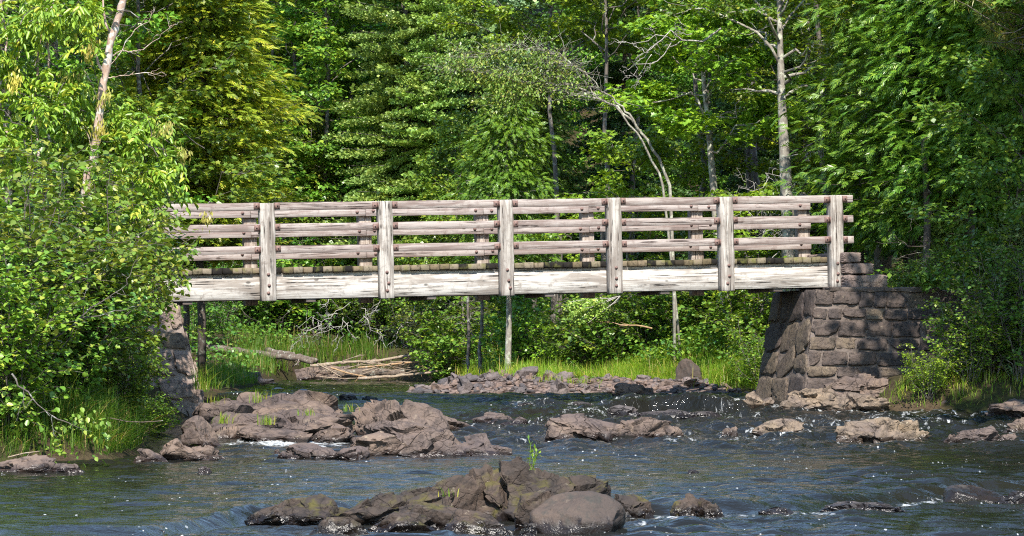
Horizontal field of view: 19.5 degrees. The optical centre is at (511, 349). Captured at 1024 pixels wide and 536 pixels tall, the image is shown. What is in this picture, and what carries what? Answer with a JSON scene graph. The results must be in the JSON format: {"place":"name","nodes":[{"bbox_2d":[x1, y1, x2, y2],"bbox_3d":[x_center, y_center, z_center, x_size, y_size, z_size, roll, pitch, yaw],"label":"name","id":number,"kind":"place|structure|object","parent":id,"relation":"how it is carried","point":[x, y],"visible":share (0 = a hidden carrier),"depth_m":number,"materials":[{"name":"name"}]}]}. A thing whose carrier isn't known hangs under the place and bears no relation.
{"place":"outdoors","nodes":[
{"label":"outdoors","id":0,"kind":"place"},
{"bbox_2d":[0,379,1023,535],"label":"water","id":1,"kind":"structure","parent":0,"point":[809,471],"depth_m":33.20,"materials":[{"name":"liquid"}]},
{"bbox_2d":[0,454,83,472],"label":"river rock","id":2,"kind":"object","parent":1,"relation":"in","point":[35,463],"visible":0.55,"depth_m":33.64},
{"bbox_2d":[132,438,225,462],"bbox_3d":[-4.113,1.358,37.148,1.118,0.502,1.217,0,0,0],"label":"river rock","id":3,"kind":"object","parent":1,"relation":"in","point":[175,449],"visible":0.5,"depth_m":37.21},
{"bbox_2d":[180,390,355,446],"bbox_3d":[-3.492,1.106,43.864,2.723,0.988,6.518,0,0,0],"label":"rock outcrop","id":4,"kind":"object","parent":1,"relation":"in","point":[329,422],"visible":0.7,"depth_m":43.12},
{"bbox_2d":[277,443,369,459],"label":"river rock","id":5,"kind":"object","parent":1,"relation":"in","point":[305,450],"visible":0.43,"depth_m":37.73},
{"bbox_2d":[244,456,610,535],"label":"rock outcrop","id":6,"kind":"object","parent":1,"relation":"in","point":[517,490],"visible":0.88,"depth_m":25.22,"materials":[{"name":"stone"}]},
{"bbox_2d":[350,399,512,457],"bbox_3d":[-1.263,1.170,41.513,2.169,0.932,6.028,0,0,-4],"label":"rock outcrop","id":7,"kind":"object","parent":1,"relation":"in","point":[408,428],"visible":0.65,"depth_m":39.73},
{"bbox_2d":[529,491,625,533],"bbox_3d":[0.539,1.407,24.397,0.793,0.506,0.595,0,0,0],"label":"boulder","id":8,"kind":"object","parent":1,"relation":"in","point":[581,512],"visible":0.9,"depth_m":24.22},
{"bbox_2d":[544,413,683,441],"bbox_3d":[1.441,1.211,42.469,2.012,0.622,0.638,0,0,-10],"label":"river rock","id":9,"kind":"object","parent":1,"relation":"in","point":[578,425],"visible":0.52,"depth_m":42.37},
{"bbox_2d":[614,494,654,518],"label":"river rock","id":10,"kind":"object","parent":1,"relation":"in","point":[634,506],"visible":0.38,"depth_m":26.12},
{"bbox_2d":[607,405,722,418],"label":"river rock","id":11,"kind":"object","parent":1,"relation":"in","point":[621,410],"visible":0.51,"depth_m":47.74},
{"bbox_2d":[669,493,723,517],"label":"river rock","id":12,"kind":"object","parent":1,"relation":"in","point":[689,504],"visible":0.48,"depth_m":26.46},
{"bbox_2d":[751,418,803,435],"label":"river rock","id":13,"kind":"object","parent":1,"relation":"in","point":[785,425],"visible":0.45,"depth_m":42.97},
{"bbox_2d":[818,501,908,511],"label":"river rock","id":14,"kind":"object","parent":1,"relation":"in","point":[880,506],"visible":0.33,"depth_m":27.19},
{"bbox_2d":[834,417,929,443],"bbox_3d":[5.241,1.238,41.961,1.449,0.586,0.918,0,0,0],"label":"river rock","id":15,"kind":"object","parent":1,"relation":"in","point":[880,429],"visible":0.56,"depth_m":41.80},
{"bbox_2d":[943,484,1005,502],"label":"river rock","id":16,"kind":"object","parent":1,"relation":"in","point":[953,493],"visible":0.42,"depth_m":28.85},
{"bbox_2d":[943,426,1015,442],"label":"river rock","id":17,"kind":"object","parent":1,"relation":"in","point":[989,433],"visible":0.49,"depth_m":41.59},
{"bbox_2d":[0,0,1023,461],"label":"ground","id":18,"kind":"structure","parent":0,"point":[988,396],"depth_m":55.28,"materials":[{"name":"plant"}]},
{"bbox_2d":[0,219,125,431],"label":"alder bush","id":19,"kind":"object","parent":18,"relation":"on","point":[17,363],"visible":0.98,"depth_m":36.57,"materials":[{"name":"green plant"}]},
{"bbox_2d":[0,373,111,466],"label":"alder branch","id":20,"kind":"object","parent":19,"relation":"attached to","point":[59,450],"visible":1,"depth_m":35.00,"materials":[{"name":"green plant"}]},
{"bbox_2d":[21,237,166,355],"bbox_3d":[-5.254,-0.617,36.996,1.898,1.569,0.642,0,0,4],"label":"alder branch","id":21,"kind":"object","parent":19,"relation":"attached to","point":[130,286],"visible":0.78,"depth_m":36.99,"materials":[{"name":"green plant"}]},
{"bbox_2d":[0,136,154,390],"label":"alder bush","id":22,"kind":"object","parent":18,"relation":"on","point":[37,235],"visible":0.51,"depth_m":38.28,"materials":[{"name":"green plant"}]},
{"bbox_2d":[0,228,158,406],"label":"alder bush","id":23,"kind":"object","parent":18,"relation":"on","point":[130,316],"visible":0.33,"depth_m":38.47,"materials":[{"name":"green plant"}]},
{"bbox_2d":[0,135,185,369],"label":"alder bush","id":24,"kind":"object","parent":18,"relation":"on","point":[75,221],"visible":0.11,"depth_m":43.70,"materials":[{"name":"green plant"}]},
{"bbox_2d":[0,0,187,227],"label":"broadleaf tree","id":25,"kind":"object","parent":18,"relation":"on","point":[67,2],"visible":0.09,"depth_m":52.70,"materials":[{"name":"green plant"}]},
{"bbox_2d":[0,167,190,387],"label":"alder bush","id":26,"kind":"object","parent":18,"relation":"on","point":[167,256],"visible":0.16,"depth_m":40.41,"materials":[{"name":"green plant"}]},
{"bbox_2d":[16,216,179,396],"bbox_3d":[-5.974,-0.441,39.962,2.885,2.640,2.596,0,0,33],"label":"alder bush","id":27,"kind":"object","parent":18,"relation":"on","point":[157,278],"visible":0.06,"depth_m":39.85,"materials":[{"name":"green plant"}]},
{"bbox_2d":[0,0,212,247],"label":"ash tree","id":28,"kind":"object","parent":18,"relation":"on","point":[51,110],"visible":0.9,"depth_m":44.34,"materials":[{"name":"green plant"}]},
{"bbox_2d":[10,303,204,416],"bbox_3d":[-6.710,0.296,48.518,3.416,2.112,2.307,0,0,-16],"label":"stone abutment","id":29,"kind":"object","parent":18,"relation":"on","point":[178,350],"visible":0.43,"depth_m":47.89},
{"bbox_2d":[118,195,853,305],"bbox_3d":[-0.458,-1.682,50.589,12.942,1.667,1.790,-2,0,-16],"label":"footbridge","id":30,"kind":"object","parent":29,"relation":"on","point":[364,280],"visible":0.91,"depth_m":50.28,"materials":[{"name":"grey wood"}]},
{"bbox_2d":[0,0,223,223],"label":"broadleaf tree","id":31,"kind":"object","parent":18,"relation":"on","point":[55,61],"visible":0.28,"depth_m":55.02,"materials":[{"name":"green plant"}]},
{"bbox_2d":[0,358,225,460],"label":"bank grass","id":32,"kind":"structure","parent":18,"relation":"on","point":[132,432],"depth_m":37.73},
{"bbox_2d":[30,155,197,330],"bbox_3d":[-6.420,-1.245,45.369,3.496,3.531,3.126,0,0,38],"label":"alder bush","id":33,"kind":"object","parent":18,"relation":"on","point":[177,251],"visible":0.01,"depth_m":45.43,"materials":[{"name":"green plant"}]},
{"bbox_2d":[57,147,203,402],"bbox_3d":[-5.834,-1.011,43.223,2.536,3.766,2.267,0,0,6],"label":"alder bush","id":34,"kind":"object","parent":18,"relation":"on","point":[163,291],"visible":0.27,"depth_m":43.04,"materials":[{"name":"green plant"}]},
{"bbox_2d":[103,321,171,419],"bbox_3d":[-5.289,0.344,40.556,1.442,1.467,1.603,0,0,20],"label":"alder bush","id":35,"kind":"object","parent":18,"relation":"on","point":[139,384],"visible":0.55,"depth_m":40.46,"materials":[{"name":"green plant"}]},
{"bbox_2d":[137,391,182,432],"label":"shrub","id":36,"kind":"object","parent":18,"relation":"on","point":[162,417],"visible":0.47,"depth_m":43.39,"materials":[{"name":"green plant"}]},
{"bbox_2d":[9,0,313,268],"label":"maple tree","id":37,"kind":"object","parent":18,"relation":"on","point":[185,91],"visible":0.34,"depth_m":56.73,"materials":[{"name":"green plant"}]},
{"bbox_2d":[106,0,276,338],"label":"cedar tree","id":38,"kind":"object","parent":18,"relation":"on","point":[186,308],"visible":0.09,"depth_m":59.28,"materials":[{"name":"green plant"}]},
{"bbox_2d":[87,0,334,383],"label":"cedar tree","id":39,"kind":"object","parent":18,"relation":"on","point":[258,100],"visible":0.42,"depth_m":58.64,"materials":[{"name":"green plant"}]},
{"bbox_2d":[180,263,245,346],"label":"shrub","id":40,"kind":"object","parent":18,"relation":"on","point":[214,313],"visible":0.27,"depth_m":79.87,"materials":[{"name":"green plant"}]},
{"bbox_2d":[193,354,262,391],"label":"shore grass","id":41,"kind":"structure","parent":18,"relation":"on","point":[232,373],"depth_m":64.44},
{"bbox_2d":[215,259,302,328],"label":"shrub","id":42,"kind":"object","parent":18,"relation":"on","point":[266,306],"visible":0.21,"depth_m":86.00,"materials":[{"name":"green plant"}]},
{"bbox_2d":[222,98,356,324],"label":"broadleaf tree","id":43,"kind":"object","parent":18,"relation":"on","point":[311,219],"visible":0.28,"depth_m":87.54,"materials":[{"name":"green plant"}]},
{"bbox_2d":[210,0,373,320],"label":"broadleaf tree","id":44,"kind":"object","parent":18,"relation":"on","point":[292,13],"visible":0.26,"depth_m":89.02,"materials":[{"name":"green plant"}]},
{"bbox_2d":[209,314,404,376],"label":"shore grass","id":45,"kind":"structure","parent":18,"relation":"on","point":[366,344],"depth_m":83.78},
{"bbox_2d":[260,243,356,333],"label":"shrub","id":46,"kind":"object","parent":18,"relation":"on","point":[321,311],"visible":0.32,"depth_m":86.12,"materials":[{"name":"green plant"}]},
{"bbox_2d":[264,89,362,318],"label":"broadleaf tree","id":47,"kind":"object","parent":18,"relation":"on","point":[317,137],"visible":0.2,"depth_m":88.67,"materials":[{"name":"green plant"}]},
{"bbox_2d":[214,0,424,323],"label":"broadleaf tree","id":48,"kind":"object","parent":18,"relation":"on","point":[328,52],"visible":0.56,"depth_m":86.97,"materials":[{"name":"green plant"}]},
{"bbox_2d":[285,117,372,324],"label":"broadleaf tree","id":49,"kind":"object","parent":18,"relation":"on","point":[334,162],"visible":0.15,"depth_m":87.78,"materials":[{"name":"green plant"}]},
{"bbox_2d":[265,0,399,264],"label":"broadleaf tree","id":50,"kind":"object","parent":18,"relation":"on","point":[365,27],"visible":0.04,"depth_m":91.39,"materials":[{"name":"green plant"}]},
{"bbox_2d":[333,60,403,324],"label":"fir tree","id":51,"kind":"object","parent":18,"relation":"on","point":[368,161],"visible":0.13,"depth_m":86.36,"materials":[{"name":"green plant"}]},
{"bbox_2d":[317,259,437,342],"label":"shrub","id":52,"kind":"object","parent":18,"relation":"on","point":[373,315],"visible":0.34,"depth_m":84.76,"materials":[{"name":"green plant"}]},
{"bbox_2d":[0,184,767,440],"bbox_3d":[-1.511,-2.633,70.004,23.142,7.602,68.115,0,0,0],"label":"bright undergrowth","id":53,"kind":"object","parent":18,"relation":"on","point":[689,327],"visible":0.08,"depth_m":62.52,"materials":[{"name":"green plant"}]},
{"bbox_2d":[315,0,505,336],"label":"fir tree","id":54,"kind":"object","parent":18,"relation":"on","point":[388,15],"visible":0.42,"depth_m":85.34,"materials":[{"name":"green plant"}]},
{"bbox_2d":[374,296,451,346],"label":"shrub","id":55,"kind":"object","parent":18,"relation":"on","point":[401,303],"visible":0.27,"depth_m":83.63,"materials":[{"name":"green plant"}]},
{"bbox_2d":[373,298,490,363],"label":"shrub","id":56,"kind":"object","parent":18,"relation":"on","point":[405,318],"visible":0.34,"depth_m":79.72,"materials":[{"name":"green plant"}]},
{"bbox_2d":[372,0,505,323],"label":"fir tree","id":57,"kind":"object","parent":18,"relation":"on","point":[427,47],"visible":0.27,"depth_m":84.48,"materials":[{"name":"green plant"}]},
{"bbox_2d":[397,310,502,381],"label":"shrub","id":58,"kind":"object","parent":18,"relation":"on","point":[450,344],"visible":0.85,"depth_m":77.61,"materials":[{"name":"green plant"}]},
{"bbox_2d":[393,106,528,352],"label":"broadleaf tree","id":59,"kind":"object","parent":18,"relation":"on","point":[442,172],"visible":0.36,"depth_m":78.67,"materials":[{"name":"green plant"}]},
{"bbox_2d":[412,0,558,321],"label":"fir tree","id":60,"kind":"object","parent":18,"relation":"on","point":[480,21],"visible":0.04,"depth_m":88.38,"materials":[{"name":"green plant"}]},
{"bbox_2d":[438,65,573,368],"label":"cedar tree","id":61,"kind":"object","parent":18,"relation":"on","point":[515,170],"visible":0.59,"depth_m":69.70,"materials":[{"name":"green plant"}]},
{"bbox_2d":[468,295,570,363],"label":"shrub","id":62,"kind":"object","parent":18,"relation":"on","point":[523,335],"visible":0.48,"depth_m":72.73,"materials":[{"name":"green plant"}]},
{"bbox_2d":[484,0,581,299],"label":"fir tree","id":63,"kind":"object","parent":18,"relation":"on","point":[524,17],"visible":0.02,"depth_m":91.93,"materials":[{"name":"green plant"}]},
{"bbox_2d":[477,55,598,337],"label":"cedar tree","id":64,"kind":"object","parent":18,"relation":"on","point":[557,118],"visible":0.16,"depth_m":78.70,"materials":[{"name":"green plant"}]},
{"bbox_2d":[396,9,681,370],"bbox_3d":[0.590,-3.172,61.419,5.974,7.557,2.457,0,0,0],"label":"leaning tree","id":65,"kind":"object","parent":18,"relation":"on","point":[528,81],"visible":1,"depth_m":61.45,"materials":[{"name":"green plant"}]},
{"bbox_2d":[561,296,620,324],"bbox_3d":[1.431,-0.793,60.123,1.098,0.601,1.471,0,0,-35],"label":"spruce bough","id":66,"kind":"object","parent":65,"relation":"attached to","point":[591,306],"visible":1,"depth_m":59.76,"materials":[{"name":"plant"}]},
{"bbox_2d":[417,0,681,314],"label":"maple tree","id":67,"kind":"object","parent":18,"relation":"on","point":[510,15],"visible":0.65,"depth_m":76.79,"materials":[{"name":"green plant"}]},
{"bbox_2d":[514,318,591,365],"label":"shrub","id":68,"kind":"object","parent":18,"relation":"on","point":[550,355],"visible":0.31,"depth_m":69.93,"materials":[{"name":"green plant"}]},
{"bbox_2d":[529,295,619,371],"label":"shrub","id":69,"kind":"object","parent":18,"relation":"on","point":[581,357],"visible":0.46,"depth_m":66.76,"materials":[{"name":"green plant"}]},
{"bbox_2d":[180,139,980,372],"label":"undergrowth","id":70,"kind":"object","parent":18,"relation":"on","point":[239,325],"visible":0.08,"depth_m":78.89,"materials":[{"name":"green plant"}]},
{"bbox_2d":[489,0,682,322],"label":"maple tree","id":71,"kind":"object","parent":18,"relation":"on","point":[577,27],"visible":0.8,"depth_m":73.94,"materials":[{"name":"green plant"}]},
{"bbox_2d":[426,375,755,393],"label":"gravel","id":72,"kind":"structure","parent":18,"relation":"on","point":[615,378],"depth_m":56.52,"materials":[{"name":"grey stone"}]},
{"bbox_2d":[432,330,763,389],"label":"bank grass","id":73,"kind":"structure","parent":18,"relation":"on","point":[710,371],"depth_m":61.23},
{"bbox_2d":[546,292,671,365],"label":"shrub","id":74,"kind":"object","parent":18,"relation":"on","point":[604,343],"visible":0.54,"depth_m":65.28,"materials":[{"name":"green plant"}]},
{"bbox_2d":[518,0,722,310],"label":"maple tree","id":75,"kind":"object","parent":18,"relation":"on","point":[576,8],"visible":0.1,"depth_m":78.96,"materials":[{"name":"green plant"}]},
{"bbox_2d":[537,0,706,198],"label":"broadleaf tree","id":76,"kind":"object","parent":18,"relation":"on","point":[598,58],"visible":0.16,"depth_m":93.35,"materials":[{"name":"green plant"}]},
{"bbox_2d":[526,124,739,323],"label":"maple tree","id":77,"kind":"object","parent":18,"relation":"on","point":[662,148],"visible":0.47,"depth_m":65.79,"materials":[{"name":"green plant"}]},
{"bbox_2d":[561,0,706,308],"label":"spruce tree","id":78,"kind":"object","parent":18,"relation":"on","point":[620,125],"visible":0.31,"depth_m":79.75,"materials":[{"name":"green plant"}]},
{"bbox_2d":[598,253,698,356],"bbox_3d":[3.018,-1.080,64.910,2.589,2.620,2.446,0,0,-34],"label":"shrub","id":79,"kind":"object","parent":18,"relation":"on","point":[627,294],"visible":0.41,"depth_m":64.74,"materials":[{"name":"green plant"}]},
{"bbox_2d":[584,20,780,238],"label":"broadleaf tree","id":80,"kind":"object","parent":18,"relation":"on","point":[688,81],"visible":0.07,"depth_m":92.92,"materials":[{"name":"green plant"}]},
{"bbox_2d":[615,257,750,342],"bbox_3d":[3.481,-0.975,64.496,2.852,2.065,3.005,0,0,30],"label":"shrub","id":81,"kind":"object","parent":18,"relation":"on","point":[659,311],"visible":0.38,"depth_m":64.04,"materials":[{"name":"green plant"}]},
{"bbox_2d":[589,0,832,338],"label":"maple tree","id":82,"kind":"object","parent":18,"relation":"on","point":[675,114],"visible":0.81,"depth_m":62.41,"materials":[{"name":"green plant"}]},
{"bbox_2d":[663,290,767,336],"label":"shrub","id":83,"kind":"object","parent":18,"relation":"on","point":[695,303],"visible":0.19,"depth_m":63.53,"materials":[{"name":"green plant"}]},
{"bbox_2d":[714,317,764,388],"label":"shrub","id":84,"kind":"object","parent":18,"relation":"on","point":[737,341],"visible":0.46,"depth_m":57.96,"materials":[{"name":"green plant"}]},
{"bbox_2d":[693,289,788,350],"bbox_3d":[5.094,-0.696,60.555,2.496,1.807,2.629,0,0,15],"label":"shrub","id":85,"kind":"object","parent":18,"relation":"on","point":[728,309],"visible":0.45,"depth_m":60.35,"materials":[{"name":"green plant"}]},
{"bbox_2d":[674,0,815,297],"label":"spruce tree","id":86,"kind":"object","parent":18,"relation":"on","point":[760,153],"visible":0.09,"depth_m":73.90,"materials":[{"name":"green plant"}]},
{"bbox_2d":[685,182,826,315],"bbox_3d":[5.089,-1.697,60.918,3.151,3.600,3.135,0,0,14],"label":"maple tree","id":87,"kind":"object","parent":18,"relation":"on","point":[765,191],"visible":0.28,"depth_m":61.00,"materials":[{"name":"green plant"}]},
{"bbox_2d":[642,0,882,290],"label":"birch tree","id":88,"kind":"object","parent":18,"relation":"on","point":[784,151],"visible":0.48,"depth_m":60.32,"materials":[{"name":"green plant"}]},
{"bbox_2d":[708,0,840,237],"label":"spruce tree","id":89,"kind":"object","parent":18,"relation":"on","point":[787,65],"visible":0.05,"depth_m":79.83,"materials":[{"name":"green plant"}]},
{"bbox_2d":[665,0,887,231],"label":"broadleaf tree","id":90,"kind":"object","parent":18,"relation":"on","point":[770,141],"visible":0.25,"depth_m":64.95,"materials":[{"name":"green plant"}]},
{"bbox_2d":[779,384,891,410],"bbox_3d":[5.336,0.932,49.347,1.852,0.738,0.785,0,0,0],"label":"shore rock","id":91,"kind":"object","parent":18,"relation":"on","point":[828,398],"visible":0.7,"depth_m":49.07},
{"bbox_2d":[767,0,903,272],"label":"spruce tree","id":92,"kind":"object","parent":18,"relation":"on","point":[814,206],"visible":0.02,"depth_m":67.62,"materials":[{"name":"green plant"}]},
{"bbox_2d":[822,373,888,397],"bbox_3d":[5.780,0.667,50.154,1.267,0.560,0.440,0,0,0],"label":"rubble rock","id":93,"kind":"object","parent":18,"relation":"on","point":[864,383],"visible":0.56,"depth_m":50.05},
{"bbox_2d":[811,1,922,279],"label":"spruce tree","id":94,"kind":"object","parent":18,"relation":"on","point":[866,237],"visible":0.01,"depth_m":65.80,"materials":[{"name":"green plant"}]},
{"bbox_2d":[755,252,1011,400],"bbox_3d":[6.800,-0.090,52.427,4.773,3.204,2.578,0,0,-19],"label":"stone abutment","id":95,"kind":"object","parent":18,"relation":"on","point":[859,320],"visible":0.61,"depth_m":51.28,"materials":[{"name":"stone"}]},
{"bbox_2d":[933,229,1020,290],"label":"shrub","id":96,"kind":"object","parent":95,"relation":"on","point":[959,256],"visible":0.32,"depth_m":51.87,"materials":[{"name":"green plant"}]},
{"bbox_2d":[758,0,1014,276],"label":"cedar tree","id":97,"kind":"object","parent":18,"relation":"on","point":[883,232],"visible":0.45,"depth_m":56.91,"materials":[{"name":"green plant"}]},
{"bbox_2d":[878,136,966,271],"bbox_3d":[7.524,-2.339,54.947,1.588,3.206,1.770,0,0,-24],"label":"spruce tree","id":98,"kind":"object","parent":18,"relation":"on","point":[926,227],"visible":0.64,"depth_m":54.94,"materials":[{"name":"green plant"}]},
{"bbox_2d":[824,0,1023,254],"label":"cedar tree","id":99,"kind":"object","parent":18,"relation":"on","point":[912,21],"visible":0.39,"depth_m":55.27,"materials":[{"name":"green plant"}]},
{"bbox_2d":[898,343,967,399],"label":"shrub","id":100,"kind":"object","parent":18,"relation":"on","point":[932,375],"visible":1,"depth_m":49.10,"materials":[{"name":"green plant"}]},
{"bbox_2d":[916,185,970,288],"bbox_3d":[8.079,-1.767,55.519,1.564,2.590,1.514,0,0,16],"label":"spruce tree","id":101,"kind":"object","parent":18,"relation":"on","point":[943,233],"visible":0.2,"depth_m":55.38,"materials":[{"name":"green plant"}]},
{"bbox_2d":[875,0,1023,257],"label":"cedar tree","id":102,"kind":"object","parent":18,"relation":"on","point":[960,13],"visible":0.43,"depth_m":53.63,"materials":[{"name":"green plant"}]},
{"bbox_2d":[880,354,1023,406],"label":"wall foot grass","id":103,"kind":"structure","parent":18,"relation":"on","point":[1005,377],"depth_m":49.31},
{"bbox_2d":[895,0,1023,305],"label":"broadleaf tree","id":104,"kind":"object","parent":18,"relation":"on","point":[1005,91],"visible":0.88,"depth_m":50.20,"materials":[{"name":"green plant"}]},
{"bbox_2d":[946,0,1023,55],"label":"pine bough","id":105,"kind":"object","parent":104,"relation":"attached to","point":[1013,40],"visible":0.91,"depth_m":49.74,"materials":[{"name":"green plant"}]},
{"bbox_2d":[917,230,1023,376],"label":"shrub","id":106,"kind":"object","parent":18,"relation":"on","point":[972,301],"visible":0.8,"depth_m":49.39,"materials":[{"name":"green plant"}]},
{"bbox_2d":[921,302,1023,383],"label":"shrub","id":107,"kind":"object","parent":18,"relation":"on","point":[970,366],"visible":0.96,"depth_m":49.18,"materials":[{"name":"green plant"}]},
{"bbox_2d":[954,225,1023,382],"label":"shrub","id":108,"kind":"object","parent":18,"relation":"on","point":[1017,319],"visible":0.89,"depth_m":49.11,"materials":[{"name":"green plant"}]},
{"bbox_2d":[967,187,1023,380],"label":"spruce tree","id":109,"kind":"object","parent":18,"relation":"on","point":[1018,234],"visible":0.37,"depth_m":50.02,"materials":[{"name":"green plant"}]},
{"bbox_2d":[985,398,1023,417],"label":"river rock","id":110,"kind":"object","parent":18,"relation":"on","point":[1014,407],"visible":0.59,"depth_m":47.60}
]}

